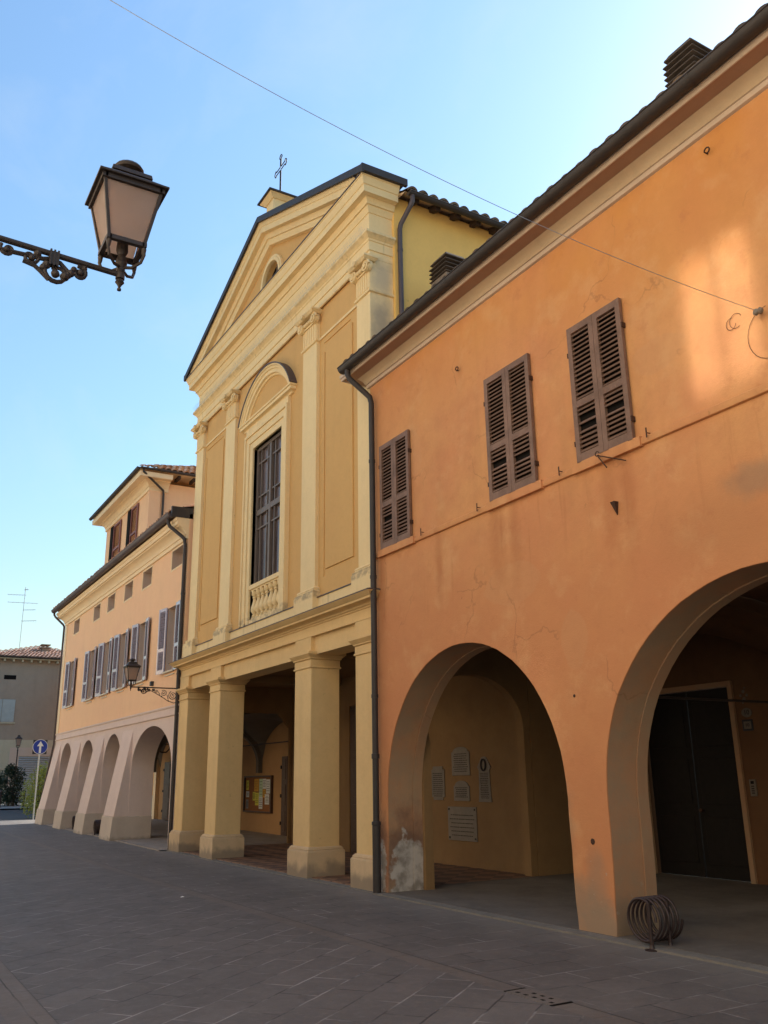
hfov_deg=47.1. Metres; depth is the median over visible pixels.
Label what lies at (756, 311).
overhead wire
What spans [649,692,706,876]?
door
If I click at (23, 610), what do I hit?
tv antenna
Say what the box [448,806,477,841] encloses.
stone tablet
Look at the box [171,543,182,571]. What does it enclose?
attic window
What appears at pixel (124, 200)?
wall lamp
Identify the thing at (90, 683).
window
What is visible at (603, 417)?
window
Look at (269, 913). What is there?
ground
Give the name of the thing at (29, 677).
grey house
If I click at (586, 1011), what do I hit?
stone strip
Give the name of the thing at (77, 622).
attic window
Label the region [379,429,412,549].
window
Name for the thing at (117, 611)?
arcade house
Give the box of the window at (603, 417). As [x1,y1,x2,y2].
[566,297,635,463]
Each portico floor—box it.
[45,819,286,850]
[381,873,767,966]
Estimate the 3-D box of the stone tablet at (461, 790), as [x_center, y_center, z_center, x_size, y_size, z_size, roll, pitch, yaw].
[1.561,5.598,17.674,0.020,0.390,0.540,9,-19,-29]
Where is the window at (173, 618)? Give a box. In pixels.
[156,600,179,676]
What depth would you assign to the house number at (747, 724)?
14.39 m
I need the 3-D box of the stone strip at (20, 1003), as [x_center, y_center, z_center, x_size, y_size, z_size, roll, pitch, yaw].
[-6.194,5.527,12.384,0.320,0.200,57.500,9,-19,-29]
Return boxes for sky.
[0,0,767,651]
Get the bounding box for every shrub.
[0,763,27,805]
[19,761,47,817]
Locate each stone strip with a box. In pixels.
[0,830,641,1023]
[0,961,57,1023]
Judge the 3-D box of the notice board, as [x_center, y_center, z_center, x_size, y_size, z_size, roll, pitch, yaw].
[-4.164,9.303,29.027,0.090,1.160,2.330,9,-19,-29]
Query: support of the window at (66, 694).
in the arcade house at (117, 611)
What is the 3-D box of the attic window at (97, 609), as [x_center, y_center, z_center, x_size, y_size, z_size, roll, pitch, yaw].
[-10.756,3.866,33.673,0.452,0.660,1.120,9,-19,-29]
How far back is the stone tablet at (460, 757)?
17.82 m
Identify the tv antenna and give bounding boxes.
[8,587,36,647]
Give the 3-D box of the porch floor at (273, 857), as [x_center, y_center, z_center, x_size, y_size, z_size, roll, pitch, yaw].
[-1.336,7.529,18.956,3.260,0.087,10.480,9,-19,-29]
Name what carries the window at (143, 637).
in the arcade house at (117, 611)
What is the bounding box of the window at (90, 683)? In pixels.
[81,646,96,703]
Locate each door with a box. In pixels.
[161,762,170,819]
[279,756,287,835]
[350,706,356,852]
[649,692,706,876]
[686,687,750,881]
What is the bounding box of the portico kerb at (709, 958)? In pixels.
[372,892,767,973]
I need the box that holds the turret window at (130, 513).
[125,503,138,546]
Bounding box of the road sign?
[32,739,47,819]
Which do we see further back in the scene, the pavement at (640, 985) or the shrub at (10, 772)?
the shrub at (10, 772)
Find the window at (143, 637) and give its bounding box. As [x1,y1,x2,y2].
[129,617,149,685]
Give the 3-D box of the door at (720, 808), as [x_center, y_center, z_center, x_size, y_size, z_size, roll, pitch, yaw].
[5.638,4.546,14.827,0.140,3.070,0.980,9,-19,-29]
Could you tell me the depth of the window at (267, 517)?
20.74 m
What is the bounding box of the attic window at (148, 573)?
[142,565,152,590]
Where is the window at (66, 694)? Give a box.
[62,658,75,710]
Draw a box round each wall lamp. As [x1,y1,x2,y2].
[0,160,169,291]
[123,658,175,702]
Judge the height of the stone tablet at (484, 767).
0.850 m
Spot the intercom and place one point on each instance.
(753, 787)
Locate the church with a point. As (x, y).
(326, 278)
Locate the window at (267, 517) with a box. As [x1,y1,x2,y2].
[254,431,280,608]
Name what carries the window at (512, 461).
in the town house at (569, 473)
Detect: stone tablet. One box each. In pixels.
[431,766,444,799]
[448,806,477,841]
[451,747,469,775]
[454,781,469,800]
[477,756,491,801]
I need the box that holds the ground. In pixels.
[0,808,643,1023]
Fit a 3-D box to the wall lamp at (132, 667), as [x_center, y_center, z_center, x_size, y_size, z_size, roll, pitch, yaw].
[-6.213,4.555,23.506,1.477,1.226,0.394,9,-19,-29]
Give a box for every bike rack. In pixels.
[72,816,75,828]
[92,820,100,835]
[627,895,683,951]
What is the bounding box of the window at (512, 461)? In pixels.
[483,353,538,500]
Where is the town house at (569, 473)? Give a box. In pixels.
[337,3,767,936]
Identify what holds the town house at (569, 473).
on the ground
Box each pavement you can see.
[0,803,33,808]
[0,820,767,1023]
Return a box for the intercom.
[749,779,757,795]
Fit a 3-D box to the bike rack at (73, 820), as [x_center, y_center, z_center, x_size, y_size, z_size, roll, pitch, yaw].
[-10.999,11.134,31.551,0.500,0.482,0.446,9,-19,-29]
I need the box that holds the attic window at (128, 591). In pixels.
[124,578,133,602]
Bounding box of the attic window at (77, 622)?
[73,616,80,635]
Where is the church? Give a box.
[168,154,573,890]
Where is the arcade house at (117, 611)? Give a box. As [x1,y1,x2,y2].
[35,464,287,849]
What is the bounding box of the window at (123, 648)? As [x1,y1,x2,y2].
[110,628,128,692]
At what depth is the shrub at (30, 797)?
41.02 m
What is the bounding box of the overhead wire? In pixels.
[110,0,764,357]
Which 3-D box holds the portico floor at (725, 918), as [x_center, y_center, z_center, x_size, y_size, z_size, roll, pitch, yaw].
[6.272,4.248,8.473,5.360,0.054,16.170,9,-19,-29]
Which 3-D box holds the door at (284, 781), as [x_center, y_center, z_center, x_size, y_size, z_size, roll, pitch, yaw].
[-3.066,8.714,27.049,0.090,2.320,0.460,9,-19,-29]
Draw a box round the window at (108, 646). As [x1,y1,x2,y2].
[95,637,112,698]
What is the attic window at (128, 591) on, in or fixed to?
in the arcade house at (117, 611)
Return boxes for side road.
[0,809,151,820]
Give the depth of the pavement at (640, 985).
9.35 m
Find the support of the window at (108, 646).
in the arcade house at (117, 611)
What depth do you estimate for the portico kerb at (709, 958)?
9.64 m
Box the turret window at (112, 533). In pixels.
[108,519,121,560]
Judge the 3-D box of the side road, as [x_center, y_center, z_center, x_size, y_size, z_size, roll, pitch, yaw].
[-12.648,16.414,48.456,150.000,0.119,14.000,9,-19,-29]
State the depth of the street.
8.45 m
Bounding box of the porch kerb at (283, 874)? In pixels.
[166,850,372,892]
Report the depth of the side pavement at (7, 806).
54.28 m
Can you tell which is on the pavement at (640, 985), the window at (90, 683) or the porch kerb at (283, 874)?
the porch kerb at (283, 874)
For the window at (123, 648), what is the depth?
29.70 m
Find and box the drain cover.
[504,987,571,1005]
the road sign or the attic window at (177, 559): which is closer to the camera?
the attic window at (177, 559)
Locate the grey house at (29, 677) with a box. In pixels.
[0,644,62,803]
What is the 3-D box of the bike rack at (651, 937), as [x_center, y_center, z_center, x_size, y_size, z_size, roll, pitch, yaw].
[2.780,4.255,9.155,0.500,0.482,0.445,9,-19,-29]
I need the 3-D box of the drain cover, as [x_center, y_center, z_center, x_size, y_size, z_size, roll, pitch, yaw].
[1.237,3.914,7.092,0.220,0.024,0.600,9,-19,-29]
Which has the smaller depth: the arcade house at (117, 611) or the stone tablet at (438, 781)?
the stone tablet at (438, 781)
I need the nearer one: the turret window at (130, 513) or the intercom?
the intercom
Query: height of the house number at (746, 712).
0.488 m
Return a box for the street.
[0,832,608,1023]
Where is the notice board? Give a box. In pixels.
[243,775,273,813]
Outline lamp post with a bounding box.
[10,735,21,805]
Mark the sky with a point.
(497, 101)
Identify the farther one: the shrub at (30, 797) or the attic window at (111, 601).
the shrub at (30, 797)
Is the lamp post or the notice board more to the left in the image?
the lamp post
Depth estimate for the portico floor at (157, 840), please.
26.04 m
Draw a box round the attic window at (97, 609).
[93,602,100,622]
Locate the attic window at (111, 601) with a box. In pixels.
[107,591,115,613]
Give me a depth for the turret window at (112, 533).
38.62 m
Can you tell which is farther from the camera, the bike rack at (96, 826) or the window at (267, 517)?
the bike rack at (96, 826)
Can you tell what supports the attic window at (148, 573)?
in the arcade house at (117, 611)
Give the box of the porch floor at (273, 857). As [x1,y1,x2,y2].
[182,843,531,885]
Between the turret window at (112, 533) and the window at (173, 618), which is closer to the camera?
the window at (173, 618)

